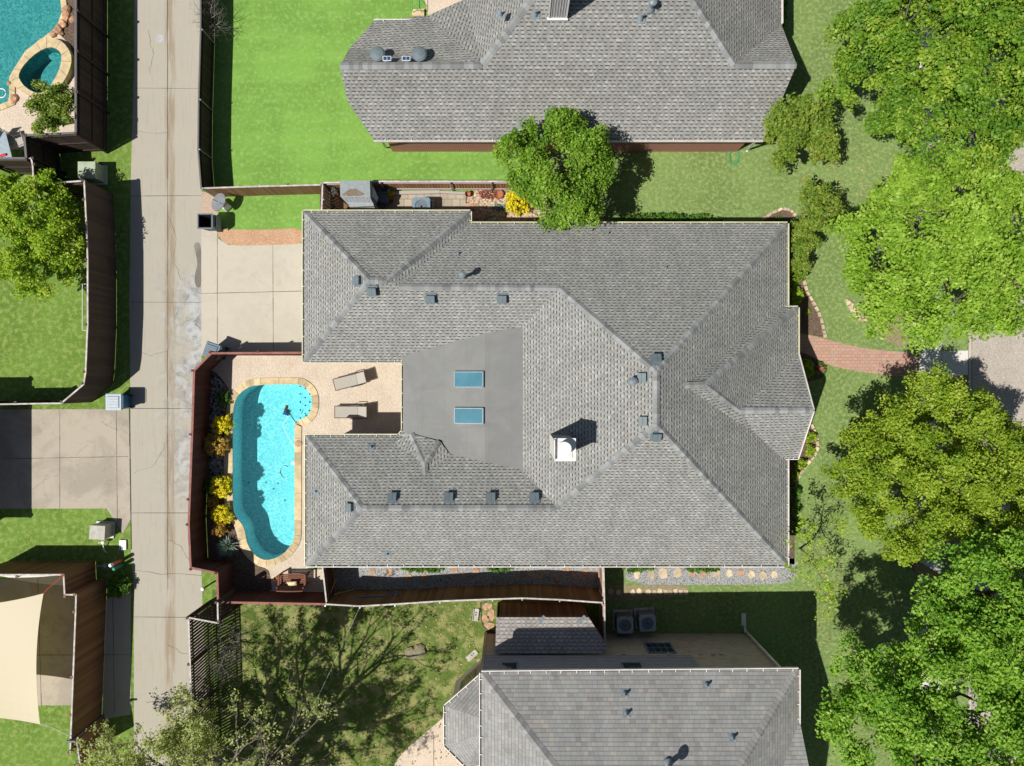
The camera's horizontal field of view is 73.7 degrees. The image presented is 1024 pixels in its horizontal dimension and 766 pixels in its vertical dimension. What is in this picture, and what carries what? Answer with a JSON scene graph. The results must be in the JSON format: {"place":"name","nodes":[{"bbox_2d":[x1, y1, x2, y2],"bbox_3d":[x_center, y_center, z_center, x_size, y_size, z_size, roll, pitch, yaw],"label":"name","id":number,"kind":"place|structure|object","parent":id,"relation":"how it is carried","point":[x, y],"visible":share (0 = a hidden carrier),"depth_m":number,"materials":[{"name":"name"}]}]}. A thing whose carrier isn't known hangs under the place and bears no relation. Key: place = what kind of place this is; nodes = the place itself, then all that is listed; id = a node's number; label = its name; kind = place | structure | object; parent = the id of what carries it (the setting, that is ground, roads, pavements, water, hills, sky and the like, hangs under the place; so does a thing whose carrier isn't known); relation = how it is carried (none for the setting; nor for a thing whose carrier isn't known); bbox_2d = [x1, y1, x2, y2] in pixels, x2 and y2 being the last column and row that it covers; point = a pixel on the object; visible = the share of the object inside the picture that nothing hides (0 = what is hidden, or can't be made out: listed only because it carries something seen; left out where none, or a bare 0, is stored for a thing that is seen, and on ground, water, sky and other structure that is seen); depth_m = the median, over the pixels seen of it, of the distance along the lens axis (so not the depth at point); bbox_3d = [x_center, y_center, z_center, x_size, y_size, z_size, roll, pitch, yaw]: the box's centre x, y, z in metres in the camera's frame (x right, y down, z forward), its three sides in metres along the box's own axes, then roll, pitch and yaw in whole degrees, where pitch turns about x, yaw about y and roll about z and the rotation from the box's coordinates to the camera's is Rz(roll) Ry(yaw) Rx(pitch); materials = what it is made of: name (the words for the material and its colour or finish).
{"place":"outdoors","nodes":[
{"label":"outdoors","id":0,"kind":"place"},
{"bbox_2d":[2,576,62,584],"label":"patio","id":1,"kind":"structure","parent":0,"point":[50,580],"depth_m":34.14,"materials":[{"name":"white concrete"}]},
{"bbox_2d":[0,34,73,149],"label":"patio","id":2,"kind":"structure","parent":0,"point":[15,119],"depth_m":34.15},
{"bbox_2d":[0,130,14,156],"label":"parasol","id":3,"kind":"object","parent":2,"relation":"on","point":[4,146],"visible":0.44,"depth_m":33.41,"materials":[{"name":"white fabric"}]},
{"bbox_2d":[11,37,73,96],"bbox_3d":[-23.213,-15.580,34.643,2.320,1.614,3.213,40,90,0],"label":"spa","id":4,"kind":"object","parent":2,"relation":"in","point":[53,65],"visible":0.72,"depth_m":33.94,"materials":[{"name":"teal paint"}]},
{"bbox_2d":[0,578,74,704],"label":"patio","id":5,"kind":"structure","parent":0,"point":[54,661],"depth_m":34.14,"materials":[{"name":"concrete"}]},
{"bbox_2d":[0,409,129,532],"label":"driveway","id":6,"kind":"structure","parent":0,"point":[96,476],"depth_m":34.14,"materials":[{"name":"concrete"}]},
{"bbox_2d":[103,585,130,718],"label":"driveway","id":7,"kind":"structure","parent":0,"point":[117,687],"depth_m":34.14,"materials":[{"name":"concrete"}]},
{"bbox_2d":[201,229,301,355],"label":"driveway","id":8,"kind":"structure","parent":0,"point":[262,316],"depth_m":34.14,"materials":[{"name":"concrete"}]},
{"bbox_2d":[202,341,228,359],"bbox_3d":[-14.543,-1.567,33.599,0.813,1.097,0.750,20,90,0],"label":"wheelie bin","id":9,"kind":"object","parent":8,"relation":"on","point":[210,346],"visible":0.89,"depth_m":33.10,"materials":[{"name":"plastic"}]},
{"bbox_2d":[206,192,319,229],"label":"lawn","id":10,"kind":"structure","parent":0,"point":[265,212],"depth_m":34.15,"materials":[{"name":"green plant"}]},
{"bbox_2d":[197,213,220,231],"bbox_3d":[-14.823,-7.851,33.616,0.885,1.063,0.750,0,90,0],"label":"wheelie bin","id":11,"kind":"object","parent":10,"relation":"on","point":[209,221],"visible":1,"depth_m":33.33,"materials":[{"name":"black plastic"}]},
{"bbox_2d":[201,192,216,214],"bbox_3d":[-15.125,-8.688,34.142,0.825,0.001,1.775,0,90,0],"label":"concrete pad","id":12,"kind":"object","parent":10,"relation":"on","point":[206,202],"visible":0.5,"depth_m":34.14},
{"bbox_2d":[212,193,231,211],"bbox_3d":[-14.311,-8.785,33.583,0.712,1.083,0.856,0,90,0],"label":"satellite dish","id":13,"kind":"object","parent":10,"relation":"on","point":[219,202],"visible":1,"depth_m":33.18,"materials":[{"name":"white metal"}]},
{"bbox_2d":[202,183,327,196],"bbox_3d":[-12.012,-9.437,33.390,5.812,1.520,0.157,-2,90,0],"label":"fence","id":14,"kind":"object","parent":10,"relation":"on","point":[231,191],"visible":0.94,"depth_m":33.20,"materials":[{"name":"brown wood"}]},
{"bbox_2d":[0,0,598,765],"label":"ground","id":15,"kind":"structure","parent":0,"point":[42,348],"depth_m":34.15,"materials":[{"name":"green plant"}]},
{"bbox_2d":[0,0,66,110],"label":"swimming pool","id":16,"kind":"structure","parent":15,"relation":"in","point":[26,26],"depth_m":35.55,"materials":[{"name":"liquid"}]},
{"bbox_2d":[0,168,86,301],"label":"tree","id":17,"kind":"object","parent":15,"relation":"on","point":[37,244],"visible":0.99,"depth_m":31.26,"materials":[{"name":"green plant"}]},
{"bbox_2d":[27,157,68,189],"bbox_3d":[-22.859,-10.280,32.938,2.402,2.445,1.076,33,90,0],"label":"fence","id":18,"kind":"object","parent":15,"relation":"on","point":[36,163],"visible":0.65,"depth_m":32.47,"materials":[{"name":"brown wood"}]},
{"bbox_2d":[23,78,77,137],"bbox_3d":[-21.326,-12.693,32.586,2.336,3.229,2.828,0,90,0],"label":"tree","id":19,"kind":"object","parent":15,"relation":"on","point":[51,115],"visible":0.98,"depth_m":31.45,"materials":[{"name":"green plant"}]},
{"bbox_2d":[0,575,104,742],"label":"shade sail","id":20,"kind":"object","parent":15,"relation":"on","point":[19,622],"visible":1,"depth_m":31.96,"materials":[{"name":"fabric"}]},
{"bbox_2d":[0,560,106,754],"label":"fence","id":21,"kind":"object","parent":15,"relation":"on","point":[84,587],"visible":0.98,"depth_m":32.80,"materials":[{"name":"brown wood"}]},
{"bbox_2d":[0,0,109,174],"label":"fence","id":22,"kind":"object","parent":15,"relation":"on","point":[91,112],"visible":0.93,"depth_m":32.76,"materials":[{"name":"brown wood"}]},
{"bbox_2d":[0,179,115,404],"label":"fence","id":23,"kind":"object","parent":15,"relation":"on","point":[100,324],"visible":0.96,"depth_m":32.83,"materials":[{"name":"brown wood"}]},
{"bbox_2d":[62,0,73,54],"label":"flower bed","id":24,"kind":"object","parent":15,"relation":"on","point":[68,36],"visible":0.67,"depth_m":34.14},
{"bbox_2d":[76,716,105,765],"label":"fence","id":25,"kind":"object","parent":15,"relation":"on","point":[87,735],"visible":0.66,"depth_m":32.82,"materials":[{"name":"brown wood"}]},
{"bbox_2d":[78,162,106,184],"bbox_3d":[-20.733,-10.385,33.705,0.990,0.890,0.950,0,90,0],"label":"transformer box","id":26,"kind":"object","parent":15,"relation":"on","point":[94,173],"visible":0.96,"depth_m":33.28,"materials":[{"name":"green metal"}]},
{"bbox_2d":[89,521,114,539],"bbox_3d":[-20.312,7.322,33.780,0.890,0.740,0.810,3,90,0],"label":"utility pedestal","id":27,"kind":"object","parent":15,"relation":"on","point":[101,530],"visible":1,"depth_m":33.42,"materials":[{"name":"beige metal"}]},
{"bbox_2d":[105,571,132,598],"bbox_3d":[-19.495,9.975,33.778,1.251,0.783,1.301,-30,90,0],"label":"bush","id":28,"kind":"object","parent":15,"relation":"on","point":[114,584],"visible":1,"depth_m":33.68,"materials":[{"name":"green plant"}]},
{"bbox_2d":[129,0,207,765],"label":"alley","id":29,"kind":"structure","parent":15,"relation":"on","point":[163,319],"depth_m":34.15,"materials":[{"name":"concrete"}]},
{"bbox_2d":[106,394,132,409],"bbox_3d":[-19.298,0.922,33.599,0.873,1.097,0.810,0,90,0],"label":"wheelie bin","id":30,"kind":"object","parent":29,"relation":"on","point":[117,401],"visible":1,"depth_m":33.10,"materials":[{"name":"blue plastic"}]},
{"bbox_2d":[194,242,200,287],"bbox_3d":[-15.722,-5.900,34.138,0.350,0.001,2.256,0,90,0],"label":"alley stain","id":31,"kind":"object","parent":29,"relation":"on","point":[197,247],"visible":1,"depth_m":34.14,"materials":[{"name":"concrete"}]},
{"bbox_2d":[68,682,354,765],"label":"tree","id":32,"kind":"object","parent":15,"relation":"on","point":[175,744],"visible":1,"depth_m":27.32,"materials":[{"name":"green plant"}]},
{"bbox_2d":[190,0,237,42],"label":"shrub","id":33,"kind":"object","parent":15,"relation":"on","point":[210,14],"visible":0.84,"depth_m":33.15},
{"bbox_2d":[218,228,301,245],"bbox_3d":[-12.519,-7.303,34.138,4.412,0.001,0.881,0,90,0],"label":"gravel border","id":34,"kind":"object","parent":15,"relation":"on","point":[239,237],"visible":0.93,"depth_m":34.14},
{"bbox_2d":[320,184,378,209],"bbox_3d":[-8.113,-9.200,34.142,3.000,0.001,1.550,0,90,0],"label":"flower bed","id":35,"kind":"object","parent":15,"relation":"on","point":[333,206],"visible":0.17,"depth_m":34.14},
{"bbox_2d":[340,181,378,209],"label":"storage shed","id":36,"kind":"structure","parent":35,"relation":"on","point":[358,195],"depth_m":32.20,"materials":[{"name":"plastic"}]},
{"bbox_2d":[321,181,559,209],"bbox_3d":[-3.412,-8.943,33.390,11.459,1.520,1.473,0,90,0],"label":"fence","id":37,"kind":"object","parent":15,"relation":"on","point":[429,185],"visible":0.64,"depth_m":33.30,"materials":[{"name":"brown wood"}]},
{"bbox_2d":[324,584,602,607],"bbox_3d":[-2.252,10.278,33.040,13.052,2.220,0.408,-1,90,0],"label":"fence","id":38,"kind":"object","parent":15,"relation":"on","point":[497,592],"visible":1,"depth_m":32.84,"materials":[{"name":"brown wood"}]},
{"bbox_2d":[334,567,598,588],"bbox_3d":[-2.487,9.637,34.142,13.850,0.001,1.375,0,90,0],"label":"gravel bed","id":39,"kind":"object","parent":15,"relation":"on","point":[355,578],"visible":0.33,"depth_m":34.14,"materials":[{"name":"gravel"}]},
{"bbox_2d":[322,567,337,601],"bbox_3d":[-8.807,9.543,33.188,0.163,1.945,1.797,-6,90,0],"label":"fence","id":40,"kind":"object","parent":39,"relation":"on","point":[328,573],"visible":0.8,"depth_m":32.97,"materials":[{"name":"orange wood"}]},
{"bbox_2d":[400,567,445,573],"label":"hedge","id":41,"kind":"object","parent":39,"relation":"on","point":[422,569],"visible":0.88,"depth_m":33.80,"materials":[{"name":"green plant"}]},
{"bbox_2d":[495,602,606,652],"bbox_3d":[1.794,11.644,32.725,5.124,2.850,1.762,0,90,0],"label":"lean to","id":42,"kind":"object","parent":15,"relation":"on","point":[549,629],"visible":0.94,"depth_m":31.57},
{"bbox_2d":[597,567,605,642],"bbox_3d":[4.288,10.407,33.087,0.175,2.145,3.747,-1,90,0],"label":"fence","id":43,"kind":"object","parent":15,"relation":"on","point":[601,628],"visible":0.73,"depth_m":32.87,"materials":[{"name":"brown wood"}]},
{"bbox_2d":[968,130,971,723],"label":"curb","id":44,"kind":"structure","parent":15,"relation":"on","point":[969,388],"depth_m":34.13,"materials":[{"name":"concrete"}]},
{"bbox_2d":[212,355,400,591],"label":"patio","id":45,"kind":"structure","parent":0,"point":[378,394],"depth_m":34.14,"materials":[{"name":"concrete"}]},
{"bbox_2d":[207,371,271,590],"bbox_3d":[-14.534,5.176,34.134,2.857,0.001,11.489,-12,90,0],"label":"flower bed","id":46,"kind":"object","parent":45,"relation":"on","point":[248,575],"visible":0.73,"depth_m":34.13,"materials":[{"name":"soil"}]},
{"bbox_2d":[209,374,226,493],"bbox_3d":[-14.684,2.556,34.130,1.006,0.001,6.038,0,90,0],"label":"gravel bed","id":47,"kind":"object","parent":46,"relation":"on","point":[217,384],"visible":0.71,"depth_m":34.13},
{"bbox_2d":[203,432,229,456],"bbox_3d":[-14.589,3.053,33.703,1.283,0.933,1.332,0,90,0],"label":"bush","id":48,"kind":"object","parent":47,"relation":"on","point":[218,448],"visible":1,"depth_m":33.58,"materials":[{"name":"orange plant"}]},
{"bbox_2d":[209,475,232,498],"bbox_3d":[-14.427,5.161,33.745,1.212,0.849,1.181,0,90,0],"label":"bush","id":49,"kind":"object","parent":47,"relation":"on","point":[225,490],"visible":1,"depth_m":33.62,"materials":[{"name":"yellow plant"}]},
{"bbox_2d":[211,414,234,434],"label":"bush","id":50,"kind":"object","parent":47,"relation":"on","point":[219,423],"visible":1,"depth_m":33.64,"materials":[{"name":"yellow plant"}]},
{"bbox_2d":[215,387,232,407],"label":"bush","id":51,"kind":"object","parent":47,"relation":"on","point":[224,401],"visible":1,"depth_m":33.94,"materials":[{"name":"green plant"}]},
{"bbox_2d":[211,503,234,524],"bbox_3d":[-14.337,6.512,33.754,1.160,0.828,1.091,0,90,0],"label":"bush","id":52,"kind":"object","parent":46,"relation":"on","point":[218,513],"visible":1,"depth_m":33.61,"materials":[{"name":"yellow plant"}]},
{"bbox_2d":[214,536,237,557],"bbox_3d":[-14.176,8.162,33.820,1.232,0.661,1.319,0,90,0],"label":"spiky plant","id":53,"kind":"object","parent":46,"relation":"on","point":[224,545],"visible":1,"depth_m":33.88,"materials":[{"name":"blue plant"}]},
{"bbox_2d":[186,350,326,606],"bbox_3d":[-12.134,4.524,33.237,6.638,1.845,12.170,0,90,0],"label":"fence","id":54,"kind":"object","parent":45,"relation":"on","point":[199,560],"visible":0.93,"depth_m":33.04,"materials":[{"name":"red wood"}]},
{"bbox_2d":[226,377,318,566],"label":"swimming pool","id":55,"kind":"structure","parent":45,"relation":"in","point":[264,499],"depth_m":35.40,"materials":[{"name":"liquid"}]},
{"bbox_2d":[276,571,308,591],"bbox_3d":[-10.812,9.777,33.610,1.360,1.080,0.725,0,90,0],"label":"garden bench","id":56,"kind":"object","parent":45,"relation":"on","point":[292,577],"visible":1,"depth_m":33.69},
{"bbox_2d":[332,371,366,390],"bbox_3d":[-7.996,-0.107,33.788,1.704,0.731,0.701,-14,90,0],"label":"sun lounger","id":57,"kind":"object","parent":45,"relation":"on","point":[352,380],"visible":1,"depth_m":33.80,"materials":[{"name":"beige fabric"}]},
{"bbox_2d":[334,405,366,418],"bbox_3d":[-7.949,1.435,33.788,1.705,0.731,0.701,0,90,0],"label":"sun lounger","id":58,"kind":"object","parent":45,"relation":"on","point":[355,411],"visible":1,"depth_m":33.80,"materials":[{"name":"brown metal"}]},
{"bbox_2d":[212,589,504,765],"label":"lawn","id":59,"kind":"structure","parent":0,"point":[393,632],"depth_m":34.15,"materials":[{"name":"green plant"}]},
{"bbox_2d":[186,586,239,763],"bbox_3d":[-14.372,14.321,32.938,1.593,2.445,8.343,0,90,0],"label":"fence","id":60,"kind":"object","parent":59,"relation":"on","point":[206,688],"visible":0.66,"depth_m":32.72,"materials":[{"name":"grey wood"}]},
{"bbox_2d":[197,616,249,686],"bbox_3d":[-14.245,12.949,33.069,3.261,2.674,4.061,0,90,0],"label":"shrub","id":61,"kind":"object","parent":59,"relation":"on","point":[225,651],"visible":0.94,"depth_m":33.12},
{"bbox_2d":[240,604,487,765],"bbox_3d":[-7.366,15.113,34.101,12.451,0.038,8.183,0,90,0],"label":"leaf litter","id":62,"kind":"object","parent":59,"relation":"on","point":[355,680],"visible":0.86,"depth_m":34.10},
{"bbox_2d":[212,0,519,192],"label":"lawn","id":63,"kind":"structure","parent":0,"point":[284,113],"depth_m":34.15,"materials":[{"name":"green plant"}]},
{"bbox_2d":[197,0,216,196],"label":"fence","id":64,"kind":"object","parent":63,"relation":"on","point":[205,100],"visible":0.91,"depth_m":33.26,"materials":[{"name":"brown wood"}]},
{"bbox_2d":[467,187,549,221],"bbox_3d":[-0.212,-8.831,34.138,4.200,0.001,2.062,0,90,0],"label":"gravel bed","id":65,"kind":"object","parent":63,"relation":"on","point":[486,205],"visible":0.39,"depth_m":34.14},
{"bbox_2d":[466,203,543,221],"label":"paving slab","id":66,"kind":"structure","parent":65,"relation":"on","point":[477,215],"depth_m":34.09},
{"bbox_2d":[504,190,532,216],"bbox_3d":[0.374,-8.901,33.653,1.567,1.033,1.406,0,90,0],"label":"bush","id":67,"kind":"object","parent":65,"relation":"on","point":[512,202],"visible":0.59,"depth_m":33.51,"materials":[{"name":"yellow plant"}]},
{"bbox_2d":[377,194,466,209],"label":"patio","id":68,"kind":"structure","parent":0,"point":[443,202],"depth_m":34.14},
{"bbox_2d":[375,190,466,194],"bbox_3d":[-4.701,-9.490,34.070,4.894,0.140,0.235,0,90,0],"label":"garden timber","id":69,"kind":"object","parent":68,"relation":"on","point":[423,192],"visible":0.82,"depth_m":34.00,"materials":[{"name":"brown wood"}]},
{"bbox_2d":[412,197,433,209],"bbox_3d":[-4.418,-8.617,33.696,1.060,0.909,1.060,0,90,0],"label":"air conditioner","id":70,"kind":"object","parent":68,"relation":"on","point":[422,203],"visible":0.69,"depth_m":33.29,"materials":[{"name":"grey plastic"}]},
{"bbox_2d":[394,718,461,765],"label":"patio","id":71,"kind":"structure","parent":0,"point":[421,744],"depth_m":34.14,"materials":[{"name":"concrete"}]},
{"bbox_2d":[425,0,461,14],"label":"patio","id":72,"kind":"structure","parent":0,"point":[433,6],"depth_m":34.14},
{"bbox_2d":[302,210,814,566],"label":"house","id":73,"kind":"structure","parent":0,"point":[621,394],"depth_m":30.26,"materials":[{"name":"grey"}]},
{"bbox_2d":[546,0,967,765],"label":"lawn","id":74,"kind":"structure","parent":0,"point":[750,186],"depth_m":34.15,"materials":[{"name":"green plant"}]},
{"bbox_2d":[492,105,617,233],"bbox_3d":[1.855,-9.367,31.022,5.520,6.356,5.765,0,90,0],"label":"tree","id":75,"kind":"object","parent":74,"relation":"on","point":[535,169],"visible":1,"depth_m":29.25,"materials":[{"name":"green plant"}]},
{"bbox_2d":[340,0,796,151],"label":"house","id":76,"kind":"structure","parent":74,"relation":"on","point":[635,75],"depth_m":30.24,"materials":[{"name":"grey"}]},
{"bbox_2d":[612,609,632,633],"bbox_3d":[5.522,11.823,33.721,1.000,0.859,1.000,0,90,0],"label":"air conditioner","id":77,"kind":"object","parent":74,"relation":"on","point":[622,621],"visible":1,"depth_m":33.34,"materials":[{"name":"grey metal"}]},
{"bbox_2d":[443,613,808,765],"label":"house","id":78,"kind":"structure","parent":74,"relation":"on","point":[683,699],"depth_m":28.54,"materials":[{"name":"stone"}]},
{"bbox_2d":[644,642,675,653],"bbox_3d":[6.963,12.495,32.201,1.285,1.211,0.060,0,90,0],"label":"window","id":79,"kind":"structure","parent":78,"relation":"in","point":[651,647],"depth_m":32.15,"materials":[{"name":"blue glass"}]},
{"bbox_2d":[634,607,655,631],"bbox_3d":[6.619,11.726,33.721,1.000,0.859,1.000,-3,90,0],"label":"air conditioner","id":80,"kind":"object","parent":74,"relation":"on","point":[645,619],"visible":1,"depth_m":33.34,"materials":[{"name":"grey metal"}]},
{"bbox_2d":[605,585,687,601],"bbox_3d":[6.669,10.531,34.138,4.312,0.001,0.862,0,90,0],"label":"soil strip","id":81,"kind":"object","parent":74,"relation":"on","point":[625,596],"visible":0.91,"depth_m":34.14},
{"bbox_2d":[613,212,724,221],"bbox_3d":[7.796,-8.055,33.758,5.567,0.829,0.875,0,90,0],"label":"hedge","id":82,"kind":"object","parent":74,"relation":"on","point":[669,217],"visible":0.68,"depth_m":33.64,"materials":[{"name":"green plant"}]},
{"bbox_2d":[626,558,797,584],"bbox_3d":[9.925,9.412,34.142,8.738,0.001,1.363,0,90,0],"label":"gravel bed","id":83,"kind":"object","parent":74,"relation":"on","point":[685,578],"visible":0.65,"depth_m":34.14,"materials":[{"name":"gravel"}]},
{"bbox_2d":[684,567,721,573],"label":"hedge","id":84,"kind":"object","parent":83,"relation":"on","point":[705,570],"visible":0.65,"depth_m":33.74,"materials":[{"name":"green plant"}]},
{"bbox_2d":[758,210,823,337],"bbox_3d":[13.960,-5.316,34.142,2.118,0.001,6.799,-15,90,0],"label":"flower bed","id":85,"kind":"object","parent":74,"relation":"on","point":[810,324],"visible":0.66,"depth_m":34.14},
{"bbox_2d":[789,286,804,304],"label":"bush","id":86,"kind":"object","parent":85,"relation":"on","point":[796,292],"visible":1,"depth_m":33.69,"materials":[{"name":"green plant"}]},
{"bbox_2d":[789,213,822,282],"bbox_3d":[13.705,-6.371,32.724,1.516,2.952,3.348,0,90,0],"label":"tree","id":87,"kind":"object","parent":85,"relation":"on","point":[804,239],"visible":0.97,"depth_m":31.76,"materials":[{"name":"green plant"}]},
{"bbox_2d":[802,280,826,337],"bbox_3d":[15.184,-3.703,34.105,0.321,0.090,3.080,-21,90,0],"label":"stone edging","id":88,"kind":"object","parent":85,"relation":"on","point":[816,309],"visible":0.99,"depth_m":34.06,"materials":[{"name":"stone"}]},
{"bbox_2d":[791,173,856,232],"bbox_3d":[13.960,-7.787,31.901,3.048,4.597,2.502,38,90,0],"label":"tree","id":89,"kind":"object","parent":85,"relation":"on","point":[819,198],"visible":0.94,"depth_m":30.53,"materials":[{"name":"green plant"}]},
{"bbox_2d":[761,92,840,175],"bbox_3d":[12.759,-11.197,31.538,3.489,5.324,3.622,0,90,0],"label":"tree","id":90,"kind":"object","parent":74,"relation":"on","point":[810,126],"visible":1,"depth_m":29.71,"materials":[{"name":"green plant"}]},
{"bbox_2d":[789,426,817,563],"bbox_3d":[14.438,5.425,34.142,1.700,0.001,7.300,0,90,0],"label":"flower bed","id":91,"kind":"object","parent":74,"relation":"on","point":[792,500],"visible":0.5,"depth_m":34.14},
{"bbox_2d":[800,352,826,380],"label":"flower bed","id":92,"kind":"object","parent":74,"relation":"on","point":[814,377],"visible":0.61,"depth_m":34.13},
{"bbox_2d":[802,358,814,379],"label":"bush","id":93,"kind":"object","parent":92,"relation":"on","point":[806,366],"visible":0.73,"depth_m":33.74,"materials":[{"name":"green plant"}]},
{"bbox_2d":[783,510,854,623],"bbox_3d":[13.494,8.217,31.675,2.859,5.050,5.282,0,90,0],"label":"tree","id":94,"kind":"object","parent":74,"relation":"on","point":[816,560],"visible":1,"depth_m":30.19,"materials":[{"name":"green plant"}]},
{"bbox_2d":[799,149,938,234],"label":"leaf litter","id":95,"kind":"object","parent":74,"relation":"on","point":[854,179],"visible":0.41,"depth_m":34.10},
{"bbox_2d":[799,549,939,765],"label":"leaf litter","id":96,"kind":"object","parent":74,"relation":"on","point":[845,626],"visible":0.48,"depth_m":34.10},
{"bbox_2d":[863,288,916,345],"bbox_3d":[18.895,-3.675,34.142,2.734,0.001,3.625,0,90,0],"label":"soil strip","id":97,"kind":"object","parent":74,"relation":"on","point":[896,339],"visible":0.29,"depth_m":34.14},
{"bbox_2d":[813,603,1023,765],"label":"tree","id":98,"kind":"object","parent":74,"relation":"on","point":[911,736],"visible":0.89,"depth_m":26.57,"materials":[{"name":"green plant"}]},
{"bbox_2d":[814,0,1023,189],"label":"tree","id":99,"kind":"object","parent":74,"relation":"on","point":[964,47],"visible":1,"depth_m":26.65,"materials":[{"name":"green plant"}]},
{"bbox_2d":[819,360,1023,566],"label":"tree","id":100,"kind":"object","parent":74,"relation":"on","point":[948,506],"visible":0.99,"depth_m":28.76,"materials":[{"name":"green plant"}]},
{"bbox_2d":[823,140,1023,354],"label":"tree","id":101,"kind":"object","parent":74,"relation":"on","point":[967,236],"visible":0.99,"depth_m":27.20,"materials":[{"name":"green plant"}]},
{"bbox_2d":[942,375,967,548],"bbox_3d":[22.150,3.962,34.142,1.325,0.001,8.725,0,90,0],"label":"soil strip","id":102,"kind":"object","parent":74,"relation":"on","point":[952,542],"visible":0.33,"depth_m":34.14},
{"bbox_2d":[910,524,1023,700],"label":"tree","id":103,"kind":"object","parent":74,"relation":"on","point":[985,625],"visible":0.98,"depth_m":26.52,"materials":[{"name":"green plant"}]},
{"bbox_2d":[800,334,918,376],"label":"path","id":104,"kind":"structure","parent":0,"point":[860,359],"depth_m":34.14,"materials":[{"name":"brick"}]},
{"bbox_2d":[919,10,941,732],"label":"sidewalk","id":105,"kind":"structure","parent":0,"point":[927,357],"depth_m":34.14,"materials":[{"name":"white concrete"}]},
{"bbox_2d":[942,351,967,374],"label":"sidewalk","id":106,"kind":"structure","parent":0,"point":[956,362],"depth_m":34.14,"materials":[{"name":"white concrete"}]},
{"bbox_2d":[972,50,1023,762],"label":"street","id":107,"kind":"structure","parent":0,"point":[997,365],"depth_m":34.14,"materials":[{"name":"concrete"}]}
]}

